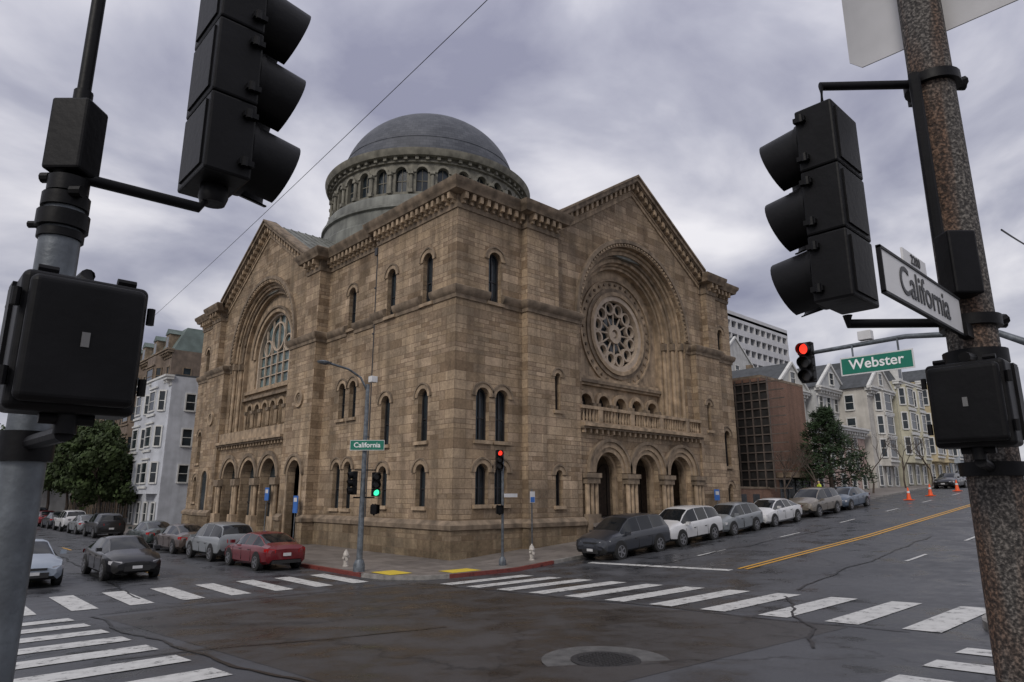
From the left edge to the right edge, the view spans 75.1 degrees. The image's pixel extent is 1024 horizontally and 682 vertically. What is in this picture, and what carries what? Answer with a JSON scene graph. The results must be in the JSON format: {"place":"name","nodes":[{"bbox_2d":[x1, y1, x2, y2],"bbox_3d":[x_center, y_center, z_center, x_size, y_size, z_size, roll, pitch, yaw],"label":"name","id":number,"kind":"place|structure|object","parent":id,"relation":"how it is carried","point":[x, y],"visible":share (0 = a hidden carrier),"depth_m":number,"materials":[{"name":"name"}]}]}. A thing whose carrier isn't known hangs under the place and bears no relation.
{"place":"outdoors","nodes":[
{"label":"outdoors","id":0,"kind":"place"},
{"bbox_2d":[373,568,476,574],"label":"tactile paving","id":1,"kind":"structure","parent":0,"point":[392,572],"depth_m":25.18,"materials":[{"name":"yellow plastic"}]},
{"bbox_2d":[14,486,995,681],"bbox_3d":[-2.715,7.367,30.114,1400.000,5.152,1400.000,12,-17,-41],"label":"ground","id":2,"kind":"structure","parent":0,"point":[943,575],"depth_m":19.83,"materials":[{"name":"grey asphalt"}]},
{"bbox_2d":[37,510,54,525],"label":"parked car","id":3,"kind":"object","parent":2,"relation":"on","point":[44,513],"visible":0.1,"depth_m":64.65,"materials":[{"name":"red metal"}]},
{"bbox_2d":[29,539,66,584],"bbox_3d":[-17.115,7.707,23.337,2.140,1.490,4.770,12,-17,-41],"label":"car","id":4,"kind":"object","parent":2,"relation":"on","point":[47,562],"visible":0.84,"depth_m":22.22,"materials":[{"name":"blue metal"}]},
{"bbox_2d":[41,512,60,528],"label":"parked car","id":5,"kind":"object","parent":2,"relation":"on","point":[47,521],"visible":0.54,"depth_m":60.60,"materials":[{"name":"grey metal"}]},
{"bbox_2d":[40,489,70,511],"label":"grey apartment building","id":6,"kind":"structure","parent":2,"relation":"on","point":[57,503],"depth_m":108.61,"materials":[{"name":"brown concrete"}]},
{"bbox_2d":[42,486,73,509],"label":"street tree","id":7,"kind":"object","parent":2,"relation":"on","point":[48,499],"depth_m":83.58,"materials":[{"name":"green plant"}]},
{"bbox_2d":[52,510,85,530],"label":"parked car","id":8,"kind":"object","parent":2,"relation":"on","point":[61,521],"visible":0.5,"depth_m":56.09,"materials":[{"name":"white metal"}]},
{"bbox_2d":[67,514,93,533],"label":"parked car","id":9,"kind":"object","parent":2,"relation":"on","point":[76,524],"visible":0.41,"depth_m":52.12,"materials":[{"name":"silver metal"}]},
{"bbox_2d":[43,419,129,509],"bbox_3d":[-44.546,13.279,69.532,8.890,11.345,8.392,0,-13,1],"label":"street tree","id":10,"kind":"object","parent":2,"relation":"on","point":[52,478],"visible":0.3,"depth_m":67.93,"materials":[{"name":"green plant"}]},
{"bbox_2d":[59,428,139,512],"bbox_3d":[-38.889,13.068,63.845,7.477,9.204,6.723,12,-17,-41],"label":"street tree","id":11,"kind":"object","parent":2,"relation":"on","point":[89,450],"visible":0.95,"depth_m":62.64,"materials":[{"name":"green plant"}]},
{"bbox_2d":[83,512,125,537],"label":"parked car","id":12,"kind":"object","parent":2,"relation":"on","point":[108,523],"visible":0.96,"depth_m":47.50,"materials":[{"name":"grey metal"}]},
{"bbox_2d":[81,535,161,580],"bbox_3d":[-14.976,8.214,25.532,2.140,1.490,4.770,12,-17,-41],"label":"car","id":13,"kind":"object","parent":2,"relation":"on","point":[105,557],"visible":1,"depth_m":24.41,"materials":[{"name":"black metal"}]},
{"bbox_2d":[68,328,203,517],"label":"brown apartment building","id":14,"kind":"structure","parent":2,"relation":"on","point":[173,352],"depth_m":80.01,"materials":[{"name":"paint"}]},
{"bbox_2d":[126,520,169,542],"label":"parked car","id":15,"kind":"object","parent":2,"relation":"on","point":[146,530],"visible":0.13,"depth_m":39.22,"materials":[{"name":"grey metal"}]},
{"bbox_2d":[0,0,310,681],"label":"traffic signal pole","id":16,"kind":"object","parent":2,"relation":"on","point":[71,342],"visible":1,"depth_m":2.39,"materials":[{"name":"metal"}]},
{"bbox_2d":[126,374,198,524],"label":"white victorian house","id":17,"kind":"structure","parent":2,"relation":"on","point":[162,432],"depth_m":61.84,"materials":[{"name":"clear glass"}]},
{"bbox_2d":[153,523,200,553],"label":"parked car","id":18,"kind":"object","parent":2,"relation":"on","point":[173,538],"visible":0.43,"depth_m":35.19,"materials":[{"name":"grey metal"}]},
{"bbox_2d":[186,521,252,561],"bbox_3d":[-14.152,9.647,32.294,2.180,1.740,4.670,12,-17,-41],"label":"parked car","id":19,"kind":"object","parent":2,"relation":"on","point":[211,540],"visible":0.65,"depth_m":30.98,"materials":[{"name":"metal"}]},
{"bbox_2d":[225,531,304,570],"bbox_3d":[-10.687,8.927,28.619,2.140,1.490,4.770,12,-17,-41],"label":"parked car","id":20,"kind":"object","parent":2,"relation":"on","point":[258,550],"visible":1,"depth_m":27.36,"materials":[{"name":"red metal"}]},
{"bbox_2d":[263,488,269,530],"bbox_3d":[-15.754,11.101,42.528,0.056,3.400,0.560,12,-17,-41],"label":"information sign","id":21,"kind":"object","parent":2,"relation":"on","point":[266,498],"visible":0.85,"depth_m":42.68,"materials":[{"name":"metal"}]},
{"bbox_2d":[292,496,298,538],"bbox_3d":[-12.850,10.616,39.315,0.056,2.900,0.560,12,-17,-41],"label":"information sign","id":22,"kind":"object","parent":2,"relation":"on","point":[295,504],"visible":0.85,"depth_m":39.41,"materials":[{"name":"metal"}]},
{"bbox_2d":[181,113,741,560],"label":"domed synagogue","id":23,"kind":"structure","parent":2,"relation":"on","point":[459,293],"depth_m":40.06,"materials":[{"name":"stone"}]},
{"bbox_2d":[103,584,846,681],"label":"asphalt patch","id":24,"kind":"object","parent":2,"relation":"on","point":[486,636],"visible":1,"depth_m":12.34,"materials":[{"name":"grey asphalt"}]},
{"bbox_2d":[541,646,668,666],"bbox_3d":[1.336,4.546,9.508,1.840,0.025,1.840,12,-17,-41],"label":"manhole cover","id":25,"kind":"object","parent":24,"relation":"on","point":[601,656],"visible":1,"depth_m":9.66,"materials":[{"name":"grey concrete"}]},
{"bbox_2d":[61,528,931,681],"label":"tar crack seals","id":26,"kind":"object","parent":2,"relation":"on","point":[811,633],"visible":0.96,"depth_m":13.03,"materials":[{"name":"black asphalt"}]},
{"bbox_2d":[13,574,994,681],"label":"crosswalk markings","id":27,"kind":"object","parent":2,"relation":"on","point":[947,620],"visible":0.93,"depth_m":14.18,"materials":[{"name":"white paint"}]},
{"bbox_2d":[64,493,974,572],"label":"lane markings","id":28,"kind":"object","parent":2,"relation":"on","point":[795,553],"visible":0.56,"depth_m":26.98,"materials":[{"name":"yellow paint"}]},
{"bbox_2d":[576,513,669,559],"bbox_3d":[4.944,8.596,29.556,4.670,1.740,2.180,7,-14,-43],"label":"parked car","id":29,"kind":"object","parent":2,"relation":"on","point":[618,536],"visible":1,"depth_m":28.80,"materials":[{"name":"grey metal"}]},
{"bbox_2d":[659,505,722,546],"bbox_3d":[8.319,9.004,32.669,4.670,1.740,2.180,7,-14,-43],"label":"parked car","id":30,"kind":"object","parent":2,"relation":"on","point":[684,523],"visible":0.72,"depth_m":32.14,"materials":[{"name":"white metal"}]},
{"bbox_2d":[714,489,719,503],"bbox_3d":[13.496,10.900,43.656,0.560,2.300,0.060,12,-17,-41],"label":"information sign","id":31,"kind":"object","parent":2,"relation":"on","point":[717,494],"visible":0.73,"depth_m":43.78,"materials":[{"name":"metal"}]},
{"bbox_2d":[713,502,762,535],"bbox_3d":[11.698,9.491,35.768,4.270,1.580,2.080,7,-14,-43],"label":"parked car","id":32,"kind":"object","parent":2,"relation":"on","point":[735,517],"visible":0.68,"depth_m":35.23,"materials":[{"name":"metal"}]},
{"bbox_2d":[729,336,754,370],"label":"white rear house","id":33,"kind":"structure","parent":2,"relation":"on","point":[742,360],"depth_m":94.88,"materials":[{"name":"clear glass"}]},
{"bbox_2d":[727,310,789,367],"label":"white apartment tower","id":34,"kind":"structure","parent":2,"relation":"on","point":[763,344],"depth_m":152.84,"materials":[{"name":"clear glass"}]},
{"bbox_2d":[732,361,811,419],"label":"white gabled house","id":35,"kind":"structure","parent":2,"relation":"on","point":[788,372],"depth_m":67.54,"materials":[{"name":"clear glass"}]},
{"bbox_2d":[754,498,801,526],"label":"parked car","id":36,"kind":"object","parent":2,"relation":"on","point":[775,511],"visible":0.72,"depth_m":38.27,"materials":[{"name":"white metal"}]},
{"bbox_2d":[732,375,824,503],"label":"modern brick building","id":37,"kind":"structure","parent":2,"relation":"on","point":[770,418],"depth_m":54.38,"materials":[{"name":"brick"}]},
{"bbox_2d":[772,450,815,498],"bbox_3d":[20.042,9.768,47.073,2.173,4.300,3.656,3,-13,-12],"label":"bare street tree","id":38,"kind":"object","parent":2,"relation":"on","point":[784,469],"visible":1,"depth_m":47.35,"materials":[{"name":"brown plant"}]},
{"bbox_2d":[746,363,842,421],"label":"grey gabled house","id":39,"kind":"structure","parent":2,"relation":"on","point":[825,390],"depth_m":69.88,"materials":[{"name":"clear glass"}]},
{"bbox_2d":[788,440,816,486],"bbox_3d":[22.647,10.151,51.695,1.909,4.926,3.310,-8,-15,30],"label":"bare street tree","id":40,"kind":"object","parent":2,"relation":"on","point":[800,461],"visible":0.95,"depth_m":51.44,"materials":[{"name":"brown plant"}]},
{"bbox_2d":[789,487,841,516],"bbox_3d":[19.398,10.323,42.894,4.670,1.740,2.180,7,-14,-43],"label":"parked car","id":41,"kind":"object","parent":2,"relation":"on","point":[817,501],"visible":0.77,"depth_m":42.16,"materials":[{"name":"metal"}]},
{"bbox_2d":[790,405,878,491],"bbox_3d":[26.095,9.027,54.663,6.783,7.804,6.686,12,-17,-41],"label":"evergreen tree","id":42,"kind":"object","parent":2,"relation":"on","point":[827,421],"visible":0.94,"depth_m":54.19,"materials":[{"name":"green plant"}]},
{"bbox_2d":[806,420,870,488],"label":"pink apartment building","id":43,"kind":"structure","parent":2,"relation":"on","point":[861,434],"depth_m":65.43,"materials":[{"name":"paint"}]},
{"bbox_2d":[834,486,869,509],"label":"parked car","id":44,"kind":"object","parent":2,"relation":"on","point":[851,497],"visible":0.56,"depth_m":45.68,"materials":[{"name":"metal"}]},
{"bbox_2d":[835,369,900,487],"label":"white victorian house","id":45,"kind":"structure","parent":2,"relation":"on","point":[865,401],"depth_m":70.28,"materials":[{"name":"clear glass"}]},
{"bbox_2d":[845,433,893,492],"bbox_3d":[31.021,10.483,57.374,4.053,5.382,3.146,-7,-15,29],"label":"bare street tree","id":46,"kind":"object","parent":2,"relation":"on","point":[855,443],"visible":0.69,"depth_m":57.55,"materials":[{"name":"brown plant"}]},
{"bbox_2d":[831,363,932,485],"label":"cream victorian house","id":47,"kind":"structure","parent":2,"relation":"on","point":[909,411],"depth_m":74.50,"materials":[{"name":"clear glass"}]},
{"bbox_2d":[759,0,1023,681],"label":"traffic signal pole","id":48,"kind":"object","parent":2,"relation":"on","point":[817,216],"visible":0.99,"depth_m":3.09,"materials":[{"name":"black metal"}]},
{"bbox_2d":[875,244,974,339],"bbox_3d":[1.666,-0.199,2.667,1.058,0.233,0.040,12,-17,-41],"label":"street name sign","id":49,"kind":"object","parent":48,"relation":"attached to","point":[906,281],"visible":1,"depth_m":2.56,"materials":[{"name":"white metal"}]},
{"bbox_2d":[842,0,1017,67],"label":"traffic sign","id":50,"kind":"object","parent":48,"relation":"attached to","point":[873,31],"visible":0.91,"depth_m":3.71,"materials":[{"name":"white metal"}]},
{"bbox_2d":[883,437,924,487],"bbox_3d":[37.659,11.576,63.697,3.384,5.095,3.168,-2,-13,9],"label":"bare street tree","id":51,"kind":"object","parent":2,"relation":"on","point":[898,453],"visible":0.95,"depth_m":63.46,"materials":[{"name":"brown plant"}]},
{"bbox_2d":[903,487,914,499],"bbox_3d":[29.692,11.445,49.900,0.600,0.920,0.600,12,-17,-41],"label":"traffic cone","id":52,"kind":"object","parent":2,"relation":"on","point":[908,495],"visible":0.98,"depth_m":49.78,"materials":[{"name":"orange plastic"}]},
{"bbox_2d":[905,435,932,485],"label":"bare street tree","id":53,"kind":"object","parent":2,"relation":"on","point":[919,455],"visible":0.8,"depth_m":68.89,"materials":[{"name":"brown plant"}]},
{"bbox_2d":[925,484,935,495],"bbox_3d":[33.129,11.799,52.805,0.600,0.920,0.600,12,-17,-41],"label":"traffic cone","id":54,"kind":"object","parent":2,"relation":"on","point":[930,493],"visible":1,"depth_m":52.69,"materials":[{"name":"orange plastic"}]},
{"bbox_2d":[909,380,954,484],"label":"yellow victorian house","id":55,"kind":"structure","parent":2,"relation":"on","point":[941,460],"depth_m":79.76,"materials":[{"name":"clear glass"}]},
{"bbox_2d":[902,369,963,472],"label":"grey victorian house","id":56,"kind":"structure","parent":2,"relation":"on","point":[916,375],"depth_m":89.81,"materials":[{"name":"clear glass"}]},
{"bbox_2d":[933,473,966,488],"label":"parked car","id":57,"kind":"object","parent":2,"relation":"on","point":[945,480],"visible":0.83,"depth_m":62.39,"materials":[{"name":"grey metal"}]},
{"bbox_2d":[954,480,961,490],"bbox_3d":[37.505,12.188,56.174,0.600,0.920,0.600,12,-17,-41],"label":"traffic cone","id":58,"kind":"object","parent":2,"relation":"on","point":[956,487],"visible":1,"depth_m":56.07,"materials":[{"name":"orange plastic"}]},
{"bbox_2d":[0,0,1023,460],"label":"sky","id":59,"kind":"structure","parent":0,"point":[580,99],"materials":[{"name":"grey"}]},
{"bbox_2d":[113,484,959,579],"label":"sidewalk","id":60,"kind":"structure","parent":0,"point":[324,558],"depth_m":28.61,"materials":[{"name":"concrete"}]},
{"bbox_2d":[342,549,349,566],"bbox_3d":[-6.775,8.848,27.168,0.261,0.681,0.380,1,-13,-3],"label":"fire hydrant","id":61,"kind":"object","parent":60,"relation":"on","point":[346,556],"visible":0.98,"depth_m":27.08,"materials":[{"name":"white metal"}]},
{"bbox_2d":[317,360,380,571],"bbox_3d":[-6.447,4.790,25.861,2.759,8.000,0.627,6,-14,-23],"label":"street lamp","id":62,"kind":"object","parent":60,"relation":"on","point":[359,565],"visible":1,"depth_m":25.93,"materials":[{"name":"metal"}]},
{"bbox_2d":[350,440,384,449],"bbox_3d":[-5.695,4.098,26.195,1.360,0.400,0.029,0,-13,1],"label":"street name sign","id":63,"kind":"object","parent":62,"relation":"attached to","point":[367,444],"visible":1,"depth_m":26.19,"materials":[{"name":"green metal"}]},
{"bbox_2d":[495,450,516,565],"bbox_3d":[-0.393,6.978,28.041,0.683,4.690,1.238,-8,-15,33],"label":"pedestrian signal pole","id":64,"kind":"object","parent":60,"relation":"on","point":[499,460],"visible":1,"depth_m":27.95,"materials":[{"name":"metal"}]},
{"bbox_2d":[529,544,534,560],"bbox_3d":[0.848,9.029,28.496,0.261,0.681,0.380,1,-13,-3],"label":"fire hydrant","id":65,"kind":"object","parent":60,"relation":"on","point":[531,551],"visible":1,"depth_m":28.40,"materials":[{"name":"white metal"}]},
{"bbox_2d":[530,489,534,544],"bbox_3d":[0.916,8.222,30.272,0.300,2.903,0.086,12,-17,-41],"label":"parking sign","id":66,"kind":"object","parent":60,"relation":"on","point":[532,496],"visible":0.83,"depth_m":30.38,"materials":[{"name":"metal"}]},
{"bbox_2d":[155,0,1023,314],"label":"overhead wire","id":67,"kind":"object","parent":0,"point":[389,94],"visible":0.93,"depth_m":28.09,"materials":[{"name":"black metal"}]},
{"bbox_2d":[795,329,1023,383],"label":"mast arm signal","id":68,"kind":"object","parent":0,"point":[806,352],"visible":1,"depth_m":16.29,"materials":[{"name":"metal"}]},
{"bbox_2d":[840,337,914,375],"bbox_3d":[8.524,0.355,15.628,0.051,0.760,1.600,12,-17,-41],"label":"street name sign","id":69,"kind":"object","parent":68,"relation":"attached to","point":[898,359],"visible":1,"depth_m":15.54,"materials":[{"name":"metal"}]},
{"bbox_2d":[982,613,988,630],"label":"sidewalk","id":70,"kind":"structure","parent":0,"point":[984,621],"depth_m":12.23,"materials":[{"name":"concrete"}]}
]}

